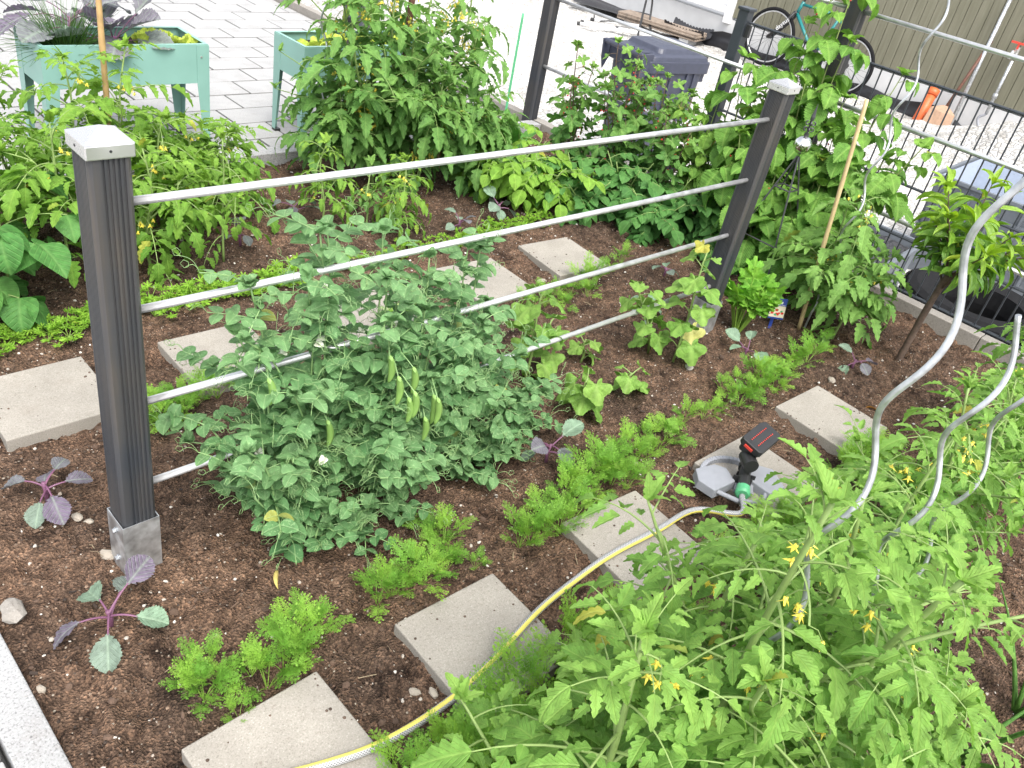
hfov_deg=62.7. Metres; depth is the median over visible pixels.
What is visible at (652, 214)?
potato plant
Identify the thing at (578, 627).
carrot plant
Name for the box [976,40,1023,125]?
water pipe
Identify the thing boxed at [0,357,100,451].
stepping slab
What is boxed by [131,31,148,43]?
lettuce
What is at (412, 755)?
carrot plant
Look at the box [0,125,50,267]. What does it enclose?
tomato plant
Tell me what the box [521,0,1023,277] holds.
rail fence
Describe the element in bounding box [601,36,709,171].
wheelie bin
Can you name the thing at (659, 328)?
dry stick
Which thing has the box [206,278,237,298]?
parsley seedling
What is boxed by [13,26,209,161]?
raised planter
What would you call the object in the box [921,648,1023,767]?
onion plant
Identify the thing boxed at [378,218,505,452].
pea plant
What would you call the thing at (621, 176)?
potato plant
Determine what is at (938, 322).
retaining kerb
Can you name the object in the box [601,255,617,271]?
carrot plant
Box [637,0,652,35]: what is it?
cable
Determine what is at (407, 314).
pea plant
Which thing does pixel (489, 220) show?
parsley seedling
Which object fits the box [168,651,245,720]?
carrot plant
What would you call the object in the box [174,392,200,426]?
carrot plant
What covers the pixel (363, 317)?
stepping slab
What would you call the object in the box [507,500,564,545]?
carrot plant
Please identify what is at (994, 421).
spiral stake
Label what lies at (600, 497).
carrot plant
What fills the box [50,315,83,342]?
parsley seedling
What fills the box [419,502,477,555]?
carrot plant
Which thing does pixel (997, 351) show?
tomato plant
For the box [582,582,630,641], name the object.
carrot plant
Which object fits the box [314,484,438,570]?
pea plant
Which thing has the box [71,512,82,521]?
stone
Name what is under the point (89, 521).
stone
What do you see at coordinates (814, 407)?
stepping slab
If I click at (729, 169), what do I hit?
bean plant
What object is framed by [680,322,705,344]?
yellow leaf
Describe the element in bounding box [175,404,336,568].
pea plant
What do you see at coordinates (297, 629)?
carrot plant
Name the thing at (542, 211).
parsley seedling
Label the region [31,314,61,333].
parsley seedling
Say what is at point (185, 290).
parsley seedling
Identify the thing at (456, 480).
soil pebbles
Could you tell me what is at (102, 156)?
rail fence
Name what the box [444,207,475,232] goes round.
kohlrabi plant
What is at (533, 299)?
carrot plant
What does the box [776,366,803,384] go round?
carrot plant
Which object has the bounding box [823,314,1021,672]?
spiral stake
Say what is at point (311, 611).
carrot plant
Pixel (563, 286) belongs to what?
carrot plant
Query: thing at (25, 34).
kohlrabi plant
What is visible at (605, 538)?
stepping slab
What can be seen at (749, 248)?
bean plant
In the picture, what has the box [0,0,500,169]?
patio
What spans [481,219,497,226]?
parsley seedling
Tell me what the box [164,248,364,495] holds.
pea plant
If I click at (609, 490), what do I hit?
carrot plant
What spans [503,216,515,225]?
parsley seedling
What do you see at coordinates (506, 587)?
slab crumbs
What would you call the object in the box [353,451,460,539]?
pea plant
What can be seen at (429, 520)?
carrot plant
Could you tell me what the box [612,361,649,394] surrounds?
cucumber plant
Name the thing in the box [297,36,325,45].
lettuce
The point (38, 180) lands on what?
tomato plant
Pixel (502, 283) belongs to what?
stepping slab
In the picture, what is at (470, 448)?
pea plant
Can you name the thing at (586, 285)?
carrot plant
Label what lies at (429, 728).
carrot plant
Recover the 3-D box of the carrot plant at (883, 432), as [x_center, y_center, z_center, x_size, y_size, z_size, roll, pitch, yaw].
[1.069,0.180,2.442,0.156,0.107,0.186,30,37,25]
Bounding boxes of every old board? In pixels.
[617,14,705,39]
[617,16,704,41]
[618,10,706,35]
[618,13,706,38]
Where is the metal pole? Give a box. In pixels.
[951,0,1011,124]
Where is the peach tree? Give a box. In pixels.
[895,165,1023,359]
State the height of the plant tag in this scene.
0.142 m
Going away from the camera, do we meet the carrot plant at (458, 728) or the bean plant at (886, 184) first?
the carrot plant at (458, 728)
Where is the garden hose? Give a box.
[295,494,746,767]
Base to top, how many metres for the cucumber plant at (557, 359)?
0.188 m
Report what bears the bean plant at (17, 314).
on the soil bed
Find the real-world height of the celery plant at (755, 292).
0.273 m
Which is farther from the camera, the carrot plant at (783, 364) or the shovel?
the shovel
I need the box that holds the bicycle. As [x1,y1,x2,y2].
[744,0,874,94]
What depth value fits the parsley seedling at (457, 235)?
3.18 m
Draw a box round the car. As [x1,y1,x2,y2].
[907,157,1023,295]
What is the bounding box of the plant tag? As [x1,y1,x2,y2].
[767,299,787,327]
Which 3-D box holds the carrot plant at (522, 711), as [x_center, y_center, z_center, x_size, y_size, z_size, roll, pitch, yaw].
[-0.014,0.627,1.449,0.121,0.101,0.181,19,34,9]
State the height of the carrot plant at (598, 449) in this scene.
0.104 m
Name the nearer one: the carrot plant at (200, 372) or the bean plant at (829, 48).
the carrot plant at (200, 372)
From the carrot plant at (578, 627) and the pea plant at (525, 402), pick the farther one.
the pea plant at (525, 402)
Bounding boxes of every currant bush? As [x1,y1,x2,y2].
[546,39,603,161]
[584,36,658,175]
[607,47,666,165]
[627,72,700,188]
[638,93,703,202]
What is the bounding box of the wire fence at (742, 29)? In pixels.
[691,6,1023,348]
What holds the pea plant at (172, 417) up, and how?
on the soil bed
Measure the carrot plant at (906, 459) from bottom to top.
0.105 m
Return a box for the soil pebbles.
[0,138,1023,767]
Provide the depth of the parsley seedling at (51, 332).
2.19 m
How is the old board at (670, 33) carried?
on the support block
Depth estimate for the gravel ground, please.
8.76 m
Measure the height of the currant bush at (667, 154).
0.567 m
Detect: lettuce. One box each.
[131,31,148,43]
[137,27,177,38]
[167,31,197,43]
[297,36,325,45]
[322,32,347,45]
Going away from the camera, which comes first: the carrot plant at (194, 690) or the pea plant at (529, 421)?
the carrot plant at (194, 690)
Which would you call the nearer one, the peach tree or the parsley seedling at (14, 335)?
the parsley seedling at (14, 335)
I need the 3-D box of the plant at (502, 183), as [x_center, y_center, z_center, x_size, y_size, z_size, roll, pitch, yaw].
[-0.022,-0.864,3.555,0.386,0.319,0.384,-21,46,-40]
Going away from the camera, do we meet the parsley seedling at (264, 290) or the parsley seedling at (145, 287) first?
the parsley seedling at (145, 287)
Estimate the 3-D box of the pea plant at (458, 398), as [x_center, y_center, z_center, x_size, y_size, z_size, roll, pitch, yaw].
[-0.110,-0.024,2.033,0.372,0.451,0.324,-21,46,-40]
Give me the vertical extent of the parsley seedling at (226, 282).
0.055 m
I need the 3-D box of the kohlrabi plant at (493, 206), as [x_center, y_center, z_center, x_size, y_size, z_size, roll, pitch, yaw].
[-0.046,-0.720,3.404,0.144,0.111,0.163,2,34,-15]
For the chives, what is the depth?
2.97 m
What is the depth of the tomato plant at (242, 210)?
2.59 m
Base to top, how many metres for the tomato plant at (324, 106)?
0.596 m
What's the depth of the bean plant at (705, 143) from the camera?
3.55 m
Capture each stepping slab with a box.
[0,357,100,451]
[158,327,259,397]
[181,672,390,767]
[319,290,414,346]
[394,574,563,721]
[436,258,533,300]
[518,237,607,280]
[562,491,702,600]
[692,436,818,520]
[775,386,886,455]
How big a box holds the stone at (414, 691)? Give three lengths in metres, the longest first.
0.025 x 0.017 x 0.012 m
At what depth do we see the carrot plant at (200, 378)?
2.14 m
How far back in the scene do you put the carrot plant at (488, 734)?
1.41 m
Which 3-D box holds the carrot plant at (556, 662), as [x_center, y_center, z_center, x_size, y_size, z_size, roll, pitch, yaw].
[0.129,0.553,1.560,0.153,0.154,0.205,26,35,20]
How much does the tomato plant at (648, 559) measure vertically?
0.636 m
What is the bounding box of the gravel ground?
[36,0,1023,767]
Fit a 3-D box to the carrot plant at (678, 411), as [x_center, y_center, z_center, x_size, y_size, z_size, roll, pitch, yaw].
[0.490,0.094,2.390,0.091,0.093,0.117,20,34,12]
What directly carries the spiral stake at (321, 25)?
on the soil bed
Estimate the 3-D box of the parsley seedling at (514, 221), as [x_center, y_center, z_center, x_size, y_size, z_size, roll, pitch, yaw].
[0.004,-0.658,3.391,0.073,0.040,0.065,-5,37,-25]
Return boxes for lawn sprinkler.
[692,422,783,504]
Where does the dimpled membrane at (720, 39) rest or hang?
on the gravel ground
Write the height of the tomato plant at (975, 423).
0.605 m
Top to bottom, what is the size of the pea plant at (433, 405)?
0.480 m
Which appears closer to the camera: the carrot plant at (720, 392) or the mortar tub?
the carrot plant at (720, 392)
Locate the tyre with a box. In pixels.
[898,268,1023,350]
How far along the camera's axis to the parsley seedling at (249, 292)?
2.59 m
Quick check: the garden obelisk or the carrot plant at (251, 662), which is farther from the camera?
the garden obelisk
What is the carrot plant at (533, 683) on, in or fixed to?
on the soil bed
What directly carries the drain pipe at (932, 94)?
on the gravel ground
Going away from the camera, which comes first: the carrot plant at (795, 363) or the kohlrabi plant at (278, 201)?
the carrot plant at (795, 363)
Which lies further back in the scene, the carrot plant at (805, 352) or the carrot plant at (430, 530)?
the carrot plant at (805, 352)
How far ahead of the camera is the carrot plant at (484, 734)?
1.41 m
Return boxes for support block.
[679,38,695,45]
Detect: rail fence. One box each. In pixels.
[64,78,800,575]
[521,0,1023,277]
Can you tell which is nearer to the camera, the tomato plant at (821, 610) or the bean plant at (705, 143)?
the tomato plant at (821, 610)
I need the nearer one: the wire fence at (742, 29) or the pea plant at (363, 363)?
the pea plant at (363, 363)
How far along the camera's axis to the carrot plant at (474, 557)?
1.83 m
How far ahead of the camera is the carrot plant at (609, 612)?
1.76 m
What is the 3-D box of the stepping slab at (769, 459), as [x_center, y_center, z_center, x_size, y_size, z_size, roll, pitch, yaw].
[0.665,0.261,2.292,0.255,0.042,0.255,-20,45,-39]
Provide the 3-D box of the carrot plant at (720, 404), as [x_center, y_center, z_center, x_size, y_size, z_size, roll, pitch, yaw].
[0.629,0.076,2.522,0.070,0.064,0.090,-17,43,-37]
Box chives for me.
[0,0,140,69]
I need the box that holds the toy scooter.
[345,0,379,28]
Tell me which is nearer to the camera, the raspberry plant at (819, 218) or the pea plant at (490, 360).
the pea plant at (490, 360)
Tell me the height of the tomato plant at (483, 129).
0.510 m
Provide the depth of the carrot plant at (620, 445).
2.19 m
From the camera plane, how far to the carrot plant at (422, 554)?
1.76 m
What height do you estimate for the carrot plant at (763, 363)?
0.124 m
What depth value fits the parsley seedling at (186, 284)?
2.47 m
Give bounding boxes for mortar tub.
[858,223,922,285]
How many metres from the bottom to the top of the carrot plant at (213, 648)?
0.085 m
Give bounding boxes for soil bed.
[0,132,1023,767]
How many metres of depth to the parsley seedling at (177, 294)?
2.45 m
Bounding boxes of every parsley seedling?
[0,323,11,340]
[0,323,33,339]
[0,330,17,355]
[9,330,35,344]
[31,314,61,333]
[33,323,63,347]
[46,307,80,330]
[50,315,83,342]
[63,308,89,325]
[70,314,89,328]
[71,304,90,325]
[140,280,165,302]
[141,294,177,318]
[153,283,187,299]
[160,292,182,311]
[164,285,190,298]
[177,279,211,308]
[184,274,220,294]
[189,278,208,293]
[199,280,231,301]
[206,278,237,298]
[212,271,237,286]
[231,272,260,294]
[233,291,246,296]
[235,272,261,295]
[249,266,279,279]
[251,263,281,277]
[253,284,279,295]
[271,256,295,273]
[286,265,312,284]
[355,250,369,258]
[391,238,408,250]
[431,232,445,241]
[450,232,462,238]
[477,226,491,232]
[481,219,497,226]
[482,221,499,230]
[488,216,504,225]
[497,218,509,228]
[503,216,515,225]
[504,216,520,225]
[511,221,526,225]
[512,213,528,223]
[521,213,537,223]
[533,208,546,216]
[541,213,556,219]
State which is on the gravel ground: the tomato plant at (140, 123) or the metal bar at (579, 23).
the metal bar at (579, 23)
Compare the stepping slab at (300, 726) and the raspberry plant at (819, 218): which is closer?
the stepping slab at (300, 726)
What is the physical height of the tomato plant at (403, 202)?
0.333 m
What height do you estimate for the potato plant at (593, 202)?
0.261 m
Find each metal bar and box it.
[577,21,640,35]
[580,20,614,27]
[590,17,638,26]
[615,26,649,35]
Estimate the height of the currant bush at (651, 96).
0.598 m
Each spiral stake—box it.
[317,3,327,123]
[769,177,1023,641]
[804,0,949,327]
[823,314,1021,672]
[916,397,1023,577]
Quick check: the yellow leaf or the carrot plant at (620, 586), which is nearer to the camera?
the carrot plant at (620, 586)
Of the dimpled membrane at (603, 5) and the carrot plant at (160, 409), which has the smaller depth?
the carrot plant at (160, 409)
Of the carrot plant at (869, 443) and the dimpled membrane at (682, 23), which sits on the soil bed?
the carrot plant at (869, 443)
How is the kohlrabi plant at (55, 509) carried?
on the soil bed
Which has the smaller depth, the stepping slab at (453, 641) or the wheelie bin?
the stepping slab at (453, 641)
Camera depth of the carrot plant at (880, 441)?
2.40 m
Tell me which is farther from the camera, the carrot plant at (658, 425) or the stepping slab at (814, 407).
the stepping slab at (814, 407)
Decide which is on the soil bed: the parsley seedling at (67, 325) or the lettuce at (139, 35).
the parsley seedling at (67, 325)
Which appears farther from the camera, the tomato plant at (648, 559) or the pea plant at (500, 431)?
the pea plant at (500, 431)
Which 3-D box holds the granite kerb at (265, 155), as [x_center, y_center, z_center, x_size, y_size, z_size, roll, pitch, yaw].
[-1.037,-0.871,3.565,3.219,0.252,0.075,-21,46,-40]
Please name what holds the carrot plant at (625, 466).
on the soil bed
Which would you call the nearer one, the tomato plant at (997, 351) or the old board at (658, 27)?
the tomato plant at (997, 351)
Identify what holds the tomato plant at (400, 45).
on the soil bed
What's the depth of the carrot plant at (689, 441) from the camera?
2.35 m
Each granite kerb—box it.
[0,633,71,767]
[64,120,540,178]
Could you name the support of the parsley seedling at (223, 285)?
on the soil bed
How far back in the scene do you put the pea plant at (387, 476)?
1.74 m
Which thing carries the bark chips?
on the soil bed
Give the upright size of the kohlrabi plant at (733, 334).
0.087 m
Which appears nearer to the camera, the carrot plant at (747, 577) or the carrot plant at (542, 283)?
the carrot plant at (747, 577)
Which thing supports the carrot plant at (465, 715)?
on the soil bed
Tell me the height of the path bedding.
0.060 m
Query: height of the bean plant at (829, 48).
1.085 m
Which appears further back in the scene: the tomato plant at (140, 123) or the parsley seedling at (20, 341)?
the tomato plant at (140, 123)
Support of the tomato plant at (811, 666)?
on the soil bed
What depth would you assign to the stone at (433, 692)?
1.55 m
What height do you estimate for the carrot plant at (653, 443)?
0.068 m
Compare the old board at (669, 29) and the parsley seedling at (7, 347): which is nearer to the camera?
the parsley seedling at (7, 347)
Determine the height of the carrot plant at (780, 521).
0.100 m
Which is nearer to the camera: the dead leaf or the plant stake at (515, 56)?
the dead leaf
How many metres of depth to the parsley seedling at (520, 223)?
3.35 m
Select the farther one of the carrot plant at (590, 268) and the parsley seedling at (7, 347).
the carrot plant at (590, 268)
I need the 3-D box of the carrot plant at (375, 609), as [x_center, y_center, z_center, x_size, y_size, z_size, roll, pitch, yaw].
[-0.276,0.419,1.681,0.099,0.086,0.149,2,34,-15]
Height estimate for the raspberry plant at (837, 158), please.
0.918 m
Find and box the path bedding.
[0,0,500,762]
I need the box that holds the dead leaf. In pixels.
[273,570,277,588]
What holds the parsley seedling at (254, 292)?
on the soil bed
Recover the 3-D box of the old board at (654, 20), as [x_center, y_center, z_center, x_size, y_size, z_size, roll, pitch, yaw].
[2.040,-4.910,11.420,1.200,0.020,0.360,28,36,23]
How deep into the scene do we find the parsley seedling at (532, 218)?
3.43 m
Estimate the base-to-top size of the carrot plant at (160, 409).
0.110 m
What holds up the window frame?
in the olive board building
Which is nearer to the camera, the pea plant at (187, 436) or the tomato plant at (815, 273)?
the pea plant at (187, 436)
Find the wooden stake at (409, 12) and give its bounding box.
[389,0,414,173]
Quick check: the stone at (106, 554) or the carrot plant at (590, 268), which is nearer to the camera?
the stone at (106, 554)
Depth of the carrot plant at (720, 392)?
2.58 m
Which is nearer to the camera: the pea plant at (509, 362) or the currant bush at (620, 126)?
the pea plant at (509, 362)
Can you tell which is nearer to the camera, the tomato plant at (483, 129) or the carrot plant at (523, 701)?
the carrot plant at (523, 701)
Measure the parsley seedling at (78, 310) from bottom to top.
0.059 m
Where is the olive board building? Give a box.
[602,0,1023,125]
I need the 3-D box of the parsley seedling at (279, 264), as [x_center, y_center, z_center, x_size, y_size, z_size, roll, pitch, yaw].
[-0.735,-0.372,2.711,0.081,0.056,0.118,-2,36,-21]
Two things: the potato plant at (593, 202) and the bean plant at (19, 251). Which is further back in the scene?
the potato plant at (593, 202)
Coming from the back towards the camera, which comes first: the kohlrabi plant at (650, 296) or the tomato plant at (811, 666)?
the kohlrabi plant at (650, 296)
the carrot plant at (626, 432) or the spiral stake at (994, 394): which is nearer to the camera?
the spiral stake at (994, 394)
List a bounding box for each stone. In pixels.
[0,597,26,623]
[36,684,45,693]
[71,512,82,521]
[83,518,93,523]
[100,549,113,559]
[409,688,420,695]
[429,687,437,698]
[685,364,693,369]
[828,377,835,382]
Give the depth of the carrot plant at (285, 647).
1.52 m
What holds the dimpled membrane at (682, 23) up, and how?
on the gravel ground
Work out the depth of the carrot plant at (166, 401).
2.04 m
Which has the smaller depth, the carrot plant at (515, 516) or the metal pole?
the carrot plant at (515, 516)
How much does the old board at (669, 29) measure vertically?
0.020 m
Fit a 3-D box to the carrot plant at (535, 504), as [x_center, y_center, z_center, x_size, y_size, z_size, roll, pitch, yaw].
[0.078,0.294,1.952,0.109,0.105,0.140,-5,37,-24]
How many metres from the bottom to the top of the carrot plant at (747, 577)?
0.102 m
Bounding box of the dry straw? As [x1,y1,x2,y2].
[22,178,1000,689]
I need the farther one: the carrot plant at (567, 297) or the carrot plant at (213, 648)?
the carrot plant at (567, 297)
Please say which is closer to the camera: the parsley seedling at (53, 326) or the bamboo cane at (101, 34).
the parsley seedling at (53, 326)
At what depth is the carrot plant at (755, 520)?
2.05 m
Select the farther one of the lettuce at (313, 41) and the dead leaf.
the lettuce at (313, 41)
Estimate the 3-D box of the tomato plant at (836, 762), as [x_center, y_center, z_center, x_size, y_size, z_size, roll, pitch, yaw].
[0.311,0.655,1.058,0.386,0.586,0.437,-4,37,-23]
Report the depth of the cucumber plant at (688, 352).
2.62 m
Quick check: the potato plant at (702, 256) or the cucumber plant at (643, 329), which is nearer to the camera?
the cucumber plant at (643, 329)
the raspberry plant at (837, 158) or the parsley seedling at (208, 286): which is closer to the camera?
the parsley seedling at (208, 286)
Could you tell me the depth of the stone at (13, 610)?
1.51 m
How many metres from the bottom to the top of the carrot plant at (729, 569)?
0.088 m
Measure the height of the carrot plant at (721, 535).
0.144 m
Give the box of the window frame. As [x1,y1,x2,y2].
[713,0,727,4]
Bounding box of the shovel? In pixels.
[923,41,992,124]
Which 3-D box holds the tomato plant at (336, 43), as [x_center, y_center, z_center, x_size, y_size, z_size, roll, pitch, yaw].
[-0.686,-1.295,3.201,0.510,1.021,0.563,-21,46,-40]
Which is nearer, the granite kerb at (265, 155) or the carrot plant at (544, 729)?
the carrot plant at (544, 729)
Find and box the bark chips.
[15,169,1022,763]
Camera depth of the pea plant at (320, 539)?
1.73 m
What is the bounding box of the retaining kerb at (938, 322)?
[274,0,1023,367]
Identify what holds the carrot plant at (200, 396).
on the soil bed
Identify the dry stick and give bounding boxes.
[649,309,668,353]
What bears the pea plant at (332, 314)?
on the soil bed
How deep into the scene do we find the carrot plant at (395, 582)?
1.72 m
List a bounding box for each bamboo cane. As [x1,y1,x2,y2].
[95,0,111,124]
[797,99,868,329]
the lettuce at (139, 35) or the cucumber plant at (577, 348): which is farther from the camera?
the lettuce at (139, 35)
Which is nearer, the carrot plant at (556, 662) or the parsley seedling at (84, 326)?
the carrot plant at (556, 662)
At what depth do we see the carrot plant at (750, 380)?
2.61 m
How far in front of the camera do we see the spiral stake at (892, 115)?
2.73 m
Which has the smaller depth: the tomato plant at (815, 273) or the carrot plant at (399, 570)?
the carrot plant at (399, 570)
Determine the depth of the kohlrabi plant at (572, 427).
2.16 m
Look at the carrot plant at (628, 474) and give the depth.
2.18 m
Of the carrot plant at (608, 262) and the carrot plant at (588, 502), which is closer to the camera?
the carrot plant at (588, 502)
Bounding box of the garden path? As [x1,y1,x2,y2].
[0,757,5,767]
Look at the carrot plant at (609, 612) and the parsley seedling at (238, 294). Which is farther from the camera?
the parsley seedling at (238, 294)
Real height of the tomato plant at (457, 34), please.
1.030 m
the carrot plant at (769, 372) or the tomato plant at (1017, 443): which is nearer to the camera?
the tomato plant at (1017, 443)
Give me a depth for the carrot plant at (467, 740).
1.39 m
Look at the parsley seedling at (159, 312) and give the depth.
2.38 m
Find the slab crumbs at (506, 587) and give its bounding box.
[0,237,864,761]
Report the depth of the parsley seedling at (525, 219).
3.41 m
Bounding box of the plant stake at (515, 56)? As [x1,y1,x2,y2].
[505,13,523,108]
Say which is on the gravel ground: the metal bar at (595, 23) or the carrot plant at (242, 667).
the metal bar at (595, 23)
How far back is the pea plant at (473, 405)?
1.95 m
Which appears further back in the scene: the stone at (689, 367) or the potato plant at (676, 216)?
the potato plant at (676, 216)
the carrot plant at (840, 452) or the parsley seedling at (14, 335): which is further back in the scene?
the carrot plant at (840, 452)
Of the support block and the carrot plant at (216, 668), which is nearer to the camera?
the carrot plant at (216, 668)
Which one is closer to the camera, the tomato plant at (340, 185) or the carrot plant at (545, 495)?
the carrot plant at (545, 495)
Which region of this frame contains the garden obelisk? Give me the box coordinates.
[745,105,817,273]
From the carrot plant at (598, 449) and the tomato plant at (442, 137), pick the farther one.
the tomato plant at (442, 137)
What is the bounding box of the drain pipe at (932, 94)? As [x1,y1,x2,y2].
[912,87,939,119]
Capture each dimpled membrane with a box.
[573,0,649,15]
[664,17,713,39]
[701,31,961,125]
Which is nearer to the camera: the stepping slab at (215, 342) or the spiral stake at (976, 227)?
the spiral stake at (976, 227)
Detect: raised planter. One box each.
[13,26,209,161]
[272,31,428,131]
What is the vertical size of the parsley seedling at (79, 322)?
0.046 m
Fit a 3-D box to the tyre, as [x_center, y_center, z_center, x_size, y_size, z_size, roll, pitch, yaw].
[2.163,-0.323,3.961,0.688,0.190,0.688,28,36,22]
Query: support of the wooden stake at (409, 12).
on the soil bed
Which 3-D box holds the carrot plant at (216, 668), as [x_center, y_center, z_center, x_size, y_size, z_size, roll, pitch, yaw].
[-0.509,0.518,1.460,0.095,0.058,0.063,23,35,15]
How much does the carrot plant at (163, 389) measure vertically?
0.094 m
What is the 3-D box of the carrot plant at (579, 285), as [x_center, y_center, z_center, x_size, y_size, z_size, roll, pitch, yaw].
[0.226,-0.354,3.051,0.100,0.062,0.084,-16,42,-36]
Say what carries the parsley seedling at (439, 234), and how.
on the soil bed
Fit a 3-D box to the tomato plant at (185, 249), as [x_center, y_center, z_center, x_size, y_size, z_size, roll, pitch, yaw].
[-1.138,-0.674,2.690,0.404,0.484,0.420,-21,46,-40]
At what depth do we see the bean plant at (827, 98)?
3.24 m
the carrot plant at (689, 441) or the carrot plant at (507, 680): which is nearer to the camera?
the carrot plant at (507, 680)
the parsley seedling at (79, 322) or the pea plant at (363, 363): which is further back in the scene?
the parsley seedling at (79, 322)
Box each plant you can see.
[0,0,131,42]
[0,45,146,225]
[0,59,76,222]
[0,105,82,287]
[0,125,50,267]
[0,171,80,311]
[0,261,49,332]
[1,456,92,528]
[42,0,173,59]
[43,33,195,178]
[53,554,168,673]
[84,130,227,293]
[127,105,231,260]
[129,107,245,205]
[146,382,189,415]
[147,291,333,495]
[147,387,194,433]
[148,386,191,432]
[149,248,439,515]
[158,645,224,707]
[162,373,186,396]
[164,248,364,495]
[167,117,279,234]
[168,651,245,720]
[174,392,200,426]
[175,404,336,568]
[177,628,229,683]
[183,364,234,398]
[183,388,211,406]
[186,127,271,276]
[188,365,213,394]
[191,658,242,696]
[208,280,483,492]
[210,370,389,530]
[220,688,255,722]
[221,216,252,245]
[224,632,274,692]
[229,197,475,497]
[238,638,322,705]
[251,609,317,678]
[255,596,338,656]
[261,483,383,551]
[263,205,450,501]
[269,198,319,214]
[269,593,355,666]
[270,0,402,174]
[274,46,398,190]
[278,587,331,637]
[278,623,319,675]
[279,196,456,489]
[288,132,361,225]
[297,246,474,502]
[298,0,438,184]
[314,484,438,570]
[321,247,451,413]
[322,311,480,491]
[330,154,403,225]
[342,0,466,181]
[348,559,397,623]
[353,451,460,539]
[354,554,436,598]
[357,0,508,171]
[358,0,492,161]
[361,268,512,446]
[368,729,430,767]
[371,152,433,240]
[372,154,431,237]
[373,68,487,193]
[374,566,416,594]
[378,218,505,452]
[386,534,452,601]
[397,538,446,568]
[400,508,457,544]
[403,533,466,575]
[403,577,746,767]
[405,294,546,461]
[409,707,467,760]
[416,699,522,767]
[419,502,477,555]
[420,713,490,767]
[425,79,531,203]
[426,223,575,415]
[428,208,518,438]
[429,540,469,578]
[430,294,529,394]
[436,419,518,497]
[440,682,524,760]
[441,135,521,198]
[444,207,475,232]
[447,410,533,478]
[452,696,551,748]
[458,729,495,767]
[461,664,543,763]
[462,694,535,751]
[465,545,492,570]
[465,707,512,765]
[466,656,537,758]
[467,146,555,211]
[471,729,577,767]
[476,391,554,461]
[483,185,516,219]
[483,362,582,434]
[489,693,553,733]
[489,701,544,762]
[492,627,575,727]
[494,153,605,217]
[500,501,549,547]
[505,283,566,387]
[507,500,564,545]
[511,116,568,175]
[514,285,534,304]
[517,655,591,715]
[519,314,569,372]
[520,587,618,679]
[521,419,583,470]
[523,483,565,517]
[525,295,548,303]
[526,491,576,533]
[528,490,593,533]
[529,461,803,767]
[533,277,564,306]
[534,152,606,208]
[535,178,622,227]
[535,632,620,701]
[536,611,618,661]
[545,465,585,516]
[545,475,610,523]
[547,275,576,296]
[555,365,612,423]
[556,453,606,494]
[557,289,578,312]
[564,281,584,293]
[564,441,626,484]
[565,250,607,287]
[565,333,602,365]
[571,437,1023,767]
[573,277,601,298]
[573,485,605,508]
[574,468,617,497]
[579,506,1022,767]
[580,430,632,477]
[580,436,630,467]
[582,151,675,229]
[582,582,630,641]
[586,589,641,634]
[589,256,608,280]
[595,442,638,485]
[596,582,678,643]
[599,188,720,247]
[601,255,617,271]
[605,416,655,461]
[609,458,655,489]
[610,239,634,262]
[611,452,643,481]
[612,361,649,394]
[619,280,667,354]
[619,435,667,461]
[631,294,661,323]
[633,419,664,436]
[636,722,873,767]
[639,172,717,240]
[639,434,664,457]
[642,413,693,450]
[652,262,678,276]
[655,411,696,447]
[657,240,722,365]
[666,189,724,249]
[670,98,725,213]
[672,393,701,429]
[684,468,1004,767]
[684,590,720,624]
[688,237,737,274]
[690,397,722,420]
[690,542,735,591]
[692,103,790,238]
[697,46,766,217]
[702,528,761,581]
[704,394,732,417]
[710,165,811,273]
[714,387,744,408]
[715,371,733,393]
[717,537,775,582]
[723,256,789,332]
[725,327,768,361]
[725,378,765,409]
[728,365,749,387]
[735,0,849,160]
[736,516,771,555]
[739,350,786,381]
[739,554,764,597]
[740,407,993,743]
[741,371,767,404]
[749,173,839,291]
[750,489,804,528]
[753,362,781,393]
[755,354,792,380]
[759,360,794,393]
[761,166,905,324]
[763,508,803,533]
[764,497,808,523]
[767,184,873,328]
[770,605,1023,767]
[775,67,919,255]
[775,498,805,537]
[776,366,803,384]
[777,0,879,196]
[777,355,803,370]
[782,335,815,369]
[789,362,1023,599]
[794,246,912,348]
[795,329,829,362]
[799,326,837,354]
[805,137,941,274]
[822,442,857,478]
[837,427,894,458]
[838,343,877,374]
[843,434,870,460]
[862,426,910,458]
[868,438,903,460]
[879,451,916,492]
[884,351,1023,582]
[902,455,918,496]
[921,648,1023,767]
[942,331,1023,518]
[958,322,1023,421]
[998,578,1023,717]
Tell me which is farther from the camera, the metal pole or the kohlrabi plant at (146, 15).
the metal pole
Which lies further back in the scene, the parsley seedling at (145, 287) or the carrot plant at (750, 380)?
the carrot plant at (750, 380)
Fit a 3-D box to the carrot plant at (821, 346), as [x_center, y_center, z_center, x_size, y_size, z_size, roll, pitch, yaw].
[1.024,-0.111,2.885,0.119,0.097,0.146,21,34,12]
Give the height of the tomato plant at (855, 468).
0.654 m
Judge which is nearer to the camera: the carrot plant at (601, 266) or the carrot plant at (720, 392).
the carrot plant at (720, 392)

